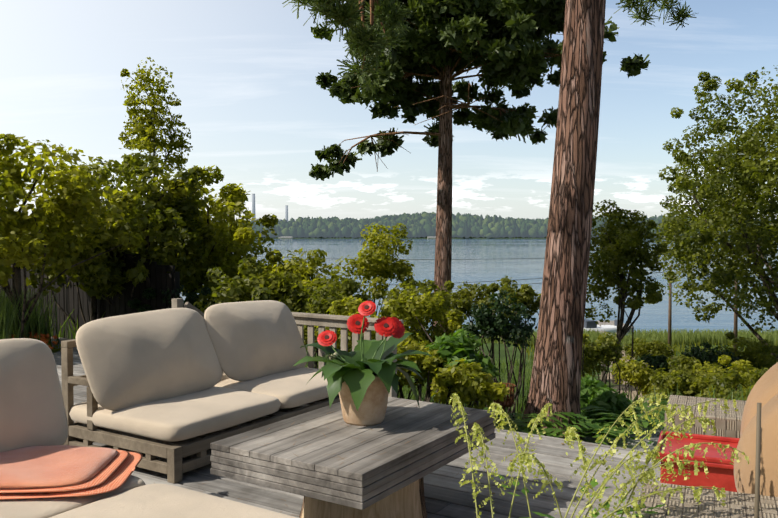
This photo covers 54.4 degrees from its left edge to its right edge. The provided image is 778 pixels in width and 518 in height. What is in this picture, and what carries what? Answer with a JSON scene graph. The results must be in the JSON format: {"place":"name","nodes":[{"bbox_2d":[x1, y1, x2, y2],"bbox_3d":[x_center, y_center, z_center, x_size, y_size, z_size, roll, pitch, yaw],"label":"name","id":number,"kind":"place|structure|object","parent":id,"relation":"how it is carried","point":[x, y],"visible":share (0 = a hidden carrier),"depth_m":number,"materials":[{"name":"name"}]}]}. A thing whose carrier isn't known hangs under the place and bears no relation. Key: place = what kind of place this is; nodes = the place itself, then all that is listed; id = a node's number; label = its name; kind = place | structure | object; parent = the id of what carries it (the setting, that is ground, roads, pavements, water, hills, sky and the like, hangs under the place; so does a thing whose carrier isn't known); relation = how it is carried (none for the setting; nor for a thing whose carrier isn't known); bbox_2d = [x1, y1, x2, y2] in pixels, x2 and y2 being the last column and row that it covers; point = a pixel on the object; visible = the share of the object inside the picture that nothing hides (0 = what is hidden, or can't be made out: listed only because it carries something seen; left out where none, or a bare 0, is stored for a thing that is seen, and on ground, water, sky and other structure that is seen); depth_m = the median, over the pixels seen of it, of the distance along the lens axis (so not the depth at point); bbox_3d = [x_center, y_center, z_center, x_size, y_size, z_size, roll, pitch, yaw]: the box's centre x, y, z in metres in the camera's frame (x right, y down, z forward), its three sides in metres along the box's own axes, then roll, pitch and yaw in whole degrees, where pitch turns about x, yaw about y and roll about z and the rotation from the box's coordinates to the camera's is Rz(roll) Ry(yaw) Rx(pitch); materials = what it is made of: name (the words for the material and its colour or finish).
{"place":"outdoors","nodes":[
{"label":"outdoors","id":0,"kind":"place"},
{"bbox_2d":[84,395,642,515],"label":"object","id":1,"kind":"object","parent":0,"point":[393,443],"depth_m":4.15,"materials":[{"name":"plant"}]},
{"bbox_2d":[0,0,777,220],"label":"sky","id":2,"kind":"structure","parent":0,"point":[253,107],"materials":[{"name":"blue"}]},
{"bbox_2d":[180,239,777,335],"bbox_3d":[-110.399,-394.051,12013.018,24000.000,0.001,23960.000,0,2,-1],"label":"lake water","id":3,"kind":"structure","parent":0,"point":[496,260],"depth_m":150.56,"materials":[{"name":"blue liquid"}]},
{"bbox_2d":[584,319,616,333],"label":"motor boat","id":4,"kind":"object","parent":3,"relation":"on","point":[589,324],"visible":0.21,"depth_m":55.25,"materials":[{"name":"white plastic"}]},
{"bbox_2d":[591,321,634,334],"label":"boat","id":5,"kind":"object","parent":3,"relation":"in","point":[605,323],"visible":0.04,"depth_m":59.13,"materials":[{"name":"grey wood"}]},
{"bbox_2d":[263,236,777,450],"bbox_3d":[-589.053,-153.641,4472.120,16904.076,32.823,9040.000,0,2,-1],"label":"ground","id":6,"kind":"structure","parent":0,"point":[654,438],"depth_m":32.11,"materials":[{"name":"green plant"}]},
{"bbox_2d":[0,286,60,344],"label":"ornamental grass","id":7,"kind":"object","parent":6,"relation":"on","point":[9,317],"depth_m":9.92,"materials":[{"name":"green plant"}]},
{"bbox_2d":[27,335,60,352],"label":"orange flower leaves","id":8,"kind":"object","parent":6,"relation":"on","point":[54,350],"visible":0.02,"depth_m":9.80,"materials":[{"name":"plant"}]},
{"bbox_2d":[9,332,57,349],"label":"orange flower heads","id":9,"kind":"object","parent":8,"relation":"attached to","point":[45,339],"visible":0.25,"depth_m":9.80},
{"bbox_2d":[0,133,142,337],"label":"tree","id":10,"kind":"object","parent":6,"relation":"on","point":[73,202],"depth_m":9.66,"materials":[{"name":"green plant"}]},
{"bbox_2d":[26,207,152,328],"bbox_3d":[-4.728,0.176,11.996,1.721,2.523,2.871,0,2,-1],"label":"shrub","id":11,"kind":"object","parent":6,"relation":"on","point":[32,280],"depth_m":11.36,"materials":[{"name":"green plant"}]},
{"bbox_2d":[0,247,179,338],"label":"garden fence","id":12,"kind":"object","parent":6,"relation":"on","point":[159,278],"visible":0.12,"depth_m":11.66,"materials":[{"name":"brown wood"}]},
{"bbox_2d":[69,150,213,304],"bbox_3d":[-4.086,-0.060,12.403,2.487,3.351,4.155,0,2,-1],"label":"tree","id":13,"kind":"object","parent":6,"relation":"on","point":[175,238],"depth_m":11.69,"materials":[{"name":"green plant"}]},
{"bbox_2d":[118,57,192,238],"bbox_3d":[-4.721,-1.205,15.239,1.444,5.707,1.574,0,2,-1],"label":"tree","id":14,"kind":"object","parent":6,"relation":"on","point":[141,141],"depth_m":15.23,"materials":[{"name":"green plant"}]},
{"bbox_2d":[127,284,214,312],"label":"shrub","id":15,"kind":"object","parent":6,"relation":"on","point":[205,291],"visible":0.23,"depth_m":11.18,"materials":[{"name":"green plant"}]},
{"bbox_2d":[143,165,278,307],"bbox_3d":[-3.152,0.218,13.323,2.443,3.706,3.801,0,2,-1],"label":"tree","id":16,"kind":"object","parent":6,"relation":"on","point":[242,235],"depth_m":12.64,"materials":[{"name":"green plant"}]},
{"bbox_2d":[193,257,323,312],"bbox_3d":[-1.765,1.086,9.994,1.852,2.235,1.654,0,2,-1],"label":"bush","id":17,"kind":"object","parent":6,"relation":"on","point":[290,295],"depth_m":9.76,"materials":[{"name":"green plant"}]},
{"bbox_2d":[252,194,287,221],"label":"chimneys","id":18,"kind":"object","parent":6,"relation":"on","point":[253,207],"visible":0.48,"depth_m":1989.81,"materials":[{"name":"concrete"}]},
{"bbox_2d":[172,298,402,397],"bbox_3d":[-0.676,1.237,7.812,2.792,1.640,1.628,1,2,32],"label":"deck railing","id":19,"kind":"object","parent":6,"relation":"on","point":[323,321],"visible":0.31,"depth_m":6.81,"materials":[{"name":"grey wood"}]},
{"bbox_2d":[251,248,342,355],"bbox_3d":[-1.468,1.225,12.220,1.857,2.835,2.199,0,2,-1],"label":"shrub","id":20,"kind":"object","parent":6,"relation":"on","point":[298,267],"depth_m":11.84,"materials":[{"name":"green plant"}]},
{"bbox_2d":[296,284,350,368],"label":"shrub","id":21,"kind":"object","parent":6,"relation":"on","point":[320,306],"depth_m":8.71,"materials":[{"name":"green plant"}]},
{"bbox_2d":[305,270,372,366],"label":"shrub","id":22,"kind":"object","parent":6,"relation":"on","point":[347,287],"depth_m":10.91,"materials":[{"name":"green plant"}]},
{"bbox_2d":[51,337,660,517],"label":"deck terrace","id":23,"kind":"structure","parent":6,"relation":"on","point":[446,495],"depth_m":4.62,"materials":[{"name":"grey wood"}]},
{"bbox_2d":[61,339,339,483],"bbox_3d":[-1.216,0.932,5.740,1.110,0.787,2.061,1,2,32],"label":"outdoor sofa frame","id":24,"kind":"object","parent":23,"relation":"on","point":[174,467],"visible":0.33,"depth_m":4.97,"materials":[{"name":"grey wood"}]},
{"bbox_2d":[69,386,280,441],"bbox_3d":[-1.484,1.047,5.304,1.112,0.160,1.038,1,2,32],"label":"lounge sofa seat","id":25,"kind":"object","parent":24,"relation":"on","point":[196,414],"visible":0.83,"depth_m":4.97,"materials":[{"name":"fabric"}]},
{"bbox_2d":[76,308,222,410],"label":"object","id":26,"kind":"object","parent":25,"relation":"on","point":[129,360],"visible":1,"depth_m":5.22,"materials":[{"name":"fabric"}]},
{"bbox_2d":[215,367,338,408],"bbox_3d":[-0.931,1.018,6.172,1.112,0.154,1.038,1,2,32],"label":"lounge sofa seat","id":27,"kind":"object","parent":24,"relation":"on","point":[292,388],"visible":0.35,"depth_m":5.79,"materials":[{"name":"fabric"}]},
{"bbox_2d":[204,300,306,380],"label":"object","id":28,"kind":"object","parent":27,"relation":"on","point":[251,340],"visible":0.94,"depth_m":6.07,"materials":[{"name":"fabric"}]},
{"bbox_2d":[299,477,426,517],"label":"table base","id":29,"kind":"object","parent":23,"relation":"on","point":[407,501],"visible":0.23,"depth_m":3.78,"materials":[{"name":"brown wood"}]},
{"bbox_2d":[210,397,495,509],"bbox_3d":[-0.130,0.960,4.011,0.900,0.154,1.350,1,2,32],"label":"table top","id":30,"kind":"object","parent":29,"relation":"on","point":[359,478],"visible":0.81,"depth_m":3.63,"materials":[{"name":"grey wood"}]},
{"bbox_2d":[339,373,388,425],"bbox_3d":[-0.139,0.743,4.101,0.320,0.272,0.320,0,2,-1],"label":"flower pot","id":31,"kind":"object","parent":30,"relation":"on","point":[372,409],"visible":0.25,"depth_m":4.00,"materials":[{"name":"ceramic"}]},
{"bbox_2d":[294,301,432,410],"bbox_3d":[-0.136,0.536,4.103,0.738,0.616,0.689,0,2,-1],"label":"gerbera","id":32,"kind":"object","parent":31,"relation":"in","point":[336,373],"depth_m":4.07,"materials":[{"name":"green plant"}]},
{"bbox_2d":[635,395,777,517],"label":"wicker chair","id":33,"kind":"object","parent":23,"relation":"on","point":[739,505],"visible":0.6,"depth_m":2.76,"materials":[{"name":"beige wicker"}]},
{"bbox_3d":[1.618,1.156,3.335,0.816,0.100,1.204,1,2,23],"label":"wicker seat pad","id":34,"kind":"object","parent":33,"relation":"on","visible":0},
{"bbox_2d":[656,431,739,491],"bbox_3d":[1.524,0.998,3.665,0.420,0.194,0.420,1,2,23],"label":"red tray table","id":35,"kind":"object","parent":34,"relation":"on","point":[720,474],"visible":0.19,"depth_m":3.54,"materials":[{"name":"paint"}]},
{"bbox_2d":[734,394,777,496],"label":"chair back","id":36,"kind":"object","parent":34,"relation":"on","point":[744,475],"visible":0.69,"depth_m":2.90,"materials":[{"name":"beige wicker"}]},
{"bbox_2d":[740,362,777,436],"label":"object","id":37,"kind":"object","parent":34,"relation":"on","point":[764,390],"visible":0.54,"depth_m":3.55,"materials":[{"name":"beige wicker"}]},
{"bbox_2d":[754,403,761,517],"bbox_3d":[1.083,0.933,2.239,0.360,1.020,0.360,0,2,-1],"label":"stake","id":38,"kind":"object","parent":23,"relation":"on","point":[757,466],"visible":1,"depth_m":2.22,"materials":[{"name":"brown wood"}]},
{"bbox_2d":[314,295,426,351],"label":"shrub","id":39,"kind":"object","parent":6,"relation":"on","point":[343,307],"depth_m":8.32,"materials":[{"name":"green plant"}]},
{"bbox_2d":[331,223,414,315],"bbox_3d":[-0.287,1.204,12.845,1.481,3.642,1.294,0,2,-1],"label":"tree","id":40,"kind":"object","parent":6,"relation":"on","point":[380,256],"depth_m":12.64,"materials":[{"name":"green plant"}]},
{"bbox_2d":[35,309,776,422],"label":"slope grass","id":41,"kind":"structure","parent":6,"relation":"on","point":[406,389],"depth_m":17.79,"materials":[{"name":"green plant"}]},
{"bbox_2d":[316,333,508,348],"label":"shore reeds","id":42,"kind":"object","parent":6,"relation":"on","point":[487,341],"depth_m":48.27,"materials":[{"name":"green plant"}]},
{"bbox_2d":[378,279,460,399],"bbox_3d":[0.446,1.436,11.531,1.253,2.260,1.298,0,2,-1],"label":"shrub","id":43,"kind":"object","parent":6,"relation":"on","point":[422,287],"depth_m":11.45,"materials":[{"name":"green plant"}]},
{"bbox_2d":[383,290,466,403],"bbox_3d":[0.346,1.156,8.382,0.997,1.644,0.737,0,2,-1],"label":"shrub","id":44,"kind":"object","parent":6,"relation":"on","point":[407,306],"depth_m":8.28,"materials":[{"name":"green plant"}]},
{"bbox_2d":[397,332,460,402],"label":"shrub","id":45,"kind":"object","parent":6,"relation":"on","point":[425,364],"depth_m":7.26,"materials":[{"name":"green plant"}]},
{"bbox_2d":[425,328,502,408],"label":"shrub","id":46,"kind":"object","parent":6,"relation":"on","point":[460,345],"depth_m":7.41,"materials":[{"name":"green plant"}]},
{"bbox_2d":[430,358,509,409],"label":"shrub","id":47,"kind":"object","parent":6,"relation":"on","point":[483,388],"depth_m":6.78,"materials":[{"name":"green plant"}]},
{"bbox_2d":[444,280,496,406],"bbox_3d":[1.307,1.521,12.116,0.926,2.354,0.933,0,2,-1],"label":"shrub","id":48,"kind":"object","parent":6,"relation":"on","point":[463,297],"depth_m":11.93,"materials":[{"name":"green plant"}]},
{"bbox_2d":[311,0,650,390],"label":"pine","id":49,"kind":"object","parent":6,"relation":"on","point":[521,16],"depth_m":21.69,"materials":[{"name":"green plant"}]},
{"bbox_2d":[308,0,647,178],"bbox_3d":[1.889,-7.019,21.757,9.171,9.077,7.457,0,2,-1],"label":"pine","id":50,"kind":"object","parent":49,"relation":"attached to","point":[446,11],"visible":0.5,"depth_m":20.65,"materials":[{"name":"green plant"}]},
{"bbox_2d":[218,211,770,237],"bbox_3d":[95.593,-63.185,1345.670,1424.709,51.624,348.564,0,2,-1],"label":"forest","id":51,"kind":"object","parent":6,"relation":"on","point":[423,224],"visible":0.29,"depth_m":1216.89,"materials":[{"name":"green plant"}]},
{"bbox_2d":[328,0,668,439],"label":"pine","id":52,"kind":"object","parent":6,"relation":"on","point":[555,382],"depth_m":7.45,"materials":[{"name":"brown plant"}]},
{"bbox_2d":[282,0,696,93],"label":"pine needles","id":53,"kind":"object","parent":52,"relation":"attached to","point":[339,13],"visible":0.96,"depth_m":6.57,"materials":[{"name":"green plant"}]},
{"bbox_2d":[461,289,537,420],"bbox_3d":[1.562,1.385,10.652,1.079,1.912,0.906,0,2,-1],"label":"shrub","id":54,"kind":"object","parent":6,"relation":"on","point":[490,324],"depth_m":10.50,"materials":[{"name":"green plant"}]},
{"bbox_2d":[493,383,515,412],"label":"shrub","id":55,"kind":"object","parent":6,"relation":"on","point":[507,402],"visible":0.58,"depth_m":7.98,"materials":[{"name":"orange plant"}]},
{"bbox_2d":[484,276,540,419],"bbox_3d":[1.940,1.427,11.600,1.026,2.323,1.072,0,2,-1],"label":"shrub","id":56,"kind":"object","parent":6,"relation":"on","point":[525,294],"depth_m":11.43,"materials":[{"name":"green plant"}]},
{"bbox_2d":[483,397,667,444],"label":"ferns","id":57,"kind":"object","parent":6,"relation":"on","point":[585,423],"visible":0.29,"depth_m":7.25,"materials":[{"name":"green plant"}]},
{"bbox_2d":[580,374,608,430],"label":"shrub","id":58,"kind":"object","parent":6,"relation":"on","point":[589,385],"depth_m":8.36,"materials":[{"name":"green plant"}]},
{"bbox_2d":[581,332,625,393],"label":"shrub","id":59,"kind":"object","parent":6,"relation":"on","point":[597,350],"depth_m":11.96,"materials":[{"name":"green plant"}]},
{"bbox_2d":[580,387,640,434],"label":"shrub","id":60,"kind":"object","parent":6,"relation":"on","point":[615,402],"depth_m":7.91,"materials":[{"name":"green plant"}]},
{"bbox_2d":[585,199,667,383],"bbox_3d":[7.910,1.212,25.952,3.272,6.522,3.294,0,2,-1],"label":"tree","id":61,"kind":"object","parent":6,"relation":"on","point":[625,238],"depth_m":25.63,"materials":[{"name":"green plant"}]},
{"bbox_2d":[610,355,656,402],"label":"bush","id":62,"kind":"object","parent":6,"relation":"on","point":[633,372],"depth_m":19.97,"materials":[{"name":"green plant"}]},
{"bbox_2d":[601,350,673,396],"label":"garden posts","id":63,"kind":"object","parent":6,"relation":"on","point":[602,374],"visible":0.06,"depth_m":26.13,"materials":[{"name":"brown wood"}]},
{"bbox_2d":[508,327,777,349],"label":"shore reeds","id":64,"kind":"object","parent":6,"relation":"on","point":[701,336],"visible":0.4,"depth_m":48.22,"materials":[{"name":"green plant"}]},
{"bbox_2d":[622,337,674,359],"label":"bush","id":65,"kind":"object","parent":6,"relation":"on","point":[640,349],"depth_m":30.03,"materials":[{"name":"green plant"}]},
{"bbox_2d":[635,353,677,371],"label":"bush","id":66,"kind":"object","parent":6,"relation":"on","point":[655,362],"depth_m":24.90,"materials":[{"name":"green plant"}]},
{"bbox_2d":[633,368,689,402],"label":"bush","id":67,"kind":"object","parent":6,"relation":"on","point":[644,387],"depth_m":19.90,"materials":[{"name":"green plant"}]},
{"bbox_2d":[646,370,708,404],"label":"bush","id":68,"kind":"object","parent":6,"relation":"on","point":[680,378],"visible":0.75,"depth_m":16.93,"materials":[{"name":"green plant"}]},
{"bbox_2d":[653,355,739,388],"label":"bush","id":69,"kind":"object","parent":6,"relation":"on","point":[686,364],"depth_m":22.00,"materials":[{"name":"green plant"}]},
{"bbox_2d":[668,266,737,351],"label":"utility poles","id":70,"kind":"object","parent":6,"relation":"on","point":[670,320],"visible":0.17,"depth_m":46.17,"materials":[{"name":"brown wood"}]},
{"bbox_2d":[253,252,713,291],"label":"power lines","id":71,"kind":"object","parent":70,"relation":"hanging from","point":[474,259],"visible":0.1,"depth_m":48.69,"materials":[{"name":"black metal"}]},
{"bbox_2d":[677,343,729,364],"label":"bush","id":72,"kind":"object","parent":6,"relation":"on","point":[690,354],"visible":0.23,"depth_m":27.47,"materials":[{"name":"green plant"}]},
{"bbox_2d":[644,65,777,359],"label":"tree","id":73,"kind":"object","parent":6,"relation":"on","point":[751,174],"depth_m":29.47,"materials":[{"name":"green plant"}]},
{"bbox_2d":[692,341,751,384],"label":"bush","id":74,"kind":"object","parent":6,"relation":"on","point":[710,356],"visible":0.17,"depth_m":23.53,"materials":[{"name":"green plant"}]},
{"bbox_2d":[697,379,750,400],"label":"bush","id":75,"kind":"object","parent":6,"relation":"on","point":[722,389],"visible":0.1,"depth_m":13.41,"materials":[{"name":"green plant"}]},
{"bbox_2d":[693,355,758,392],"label":"bush","id":76,"kind":"object","parent":6,"relation":"on","point":[742,366],"depth_m":20.13,"materials":[{"name":"green plant"}]},
{"bbox_2d":[700,368,767,400],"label":"bush","id":77,"kind":"object","parent":6,"relation":"on","point":[755,376],"depth_m":16.20,"materials":[{"name":"green plant"}]},
{"bbox_2d":[711,332,777,369],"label":"bush","id":78,"kind":"object","parent":6,"relation":"on","point":[761,359],"depth_m":24.00,"materials":[{"name":"green plant"}]},
{"bbox_2d":[449,392,748,517],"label":"plume plant","id":79,"kind":"object","parent":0,"point":[609,476],"depth_m":2.56,"materials":[{"name":"green plant"}]},
{"bbox_2d":[508,334,777,376],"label":"shrubs","id":80,"kind":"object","parent":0,"point":[679,350],"depth_m":44.76,"materials":[{"name":"green plant"}]},
{"bbox_3d":[-1.411,1.018,3.163,2.350,0.787,1.100,1,2,32],"label":"chaise lounge frame","id":81,"kind":"object","parent":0,"visible":0},
{"bbox_2d":[0,475,145,517],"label":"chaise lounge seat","id":82,"kind":"object","parent":81,"relation":"on","point":[33,508],"visible":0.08,"depth_m":3.26,"materials":[{"name":"fabric"}]},
{"bbox_2d":[0,338,67,451],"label":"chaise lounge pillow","id":83,"kind":"object","parent":82,"relation":"on","point":[32,410],"visible":0.85,"depth_m":3.92,"materials":[{"name":"fabric"}]},
{"bbox_2d":[0,452,142,499],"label":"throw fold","id":84,"kind":"object","parent":82,"relation":"on","point":[120,476],"visible":0.17,"depth_m":3.37,"materials":[{"name":"orange fabric"}]},
{"bbox_2d":[0,449,129,492],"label":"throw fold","id":85,"kind":"object","parent":84,"relation":"on","point":[109,469],"visible":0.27,"depth_m":3.38,"materials":[{"name":"orange fabric"}]},
{"bbox_2d":[0,445,117,488],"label":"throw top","id":86,"kind":"object","parent":85,"relation":"on","point":[46,466],"visible":0.96,"depth_m":3.55,"materials":[{"name":"fabric"}]},
{"bbox_2d":[49,484,296,517],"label":"seat cushion","id":87,"kind":"object","parent":81,"relation":"on","point":[157,501],"visible":1,"depth_m":3.20,"materials":[{"name":"fabric"}]}
]}

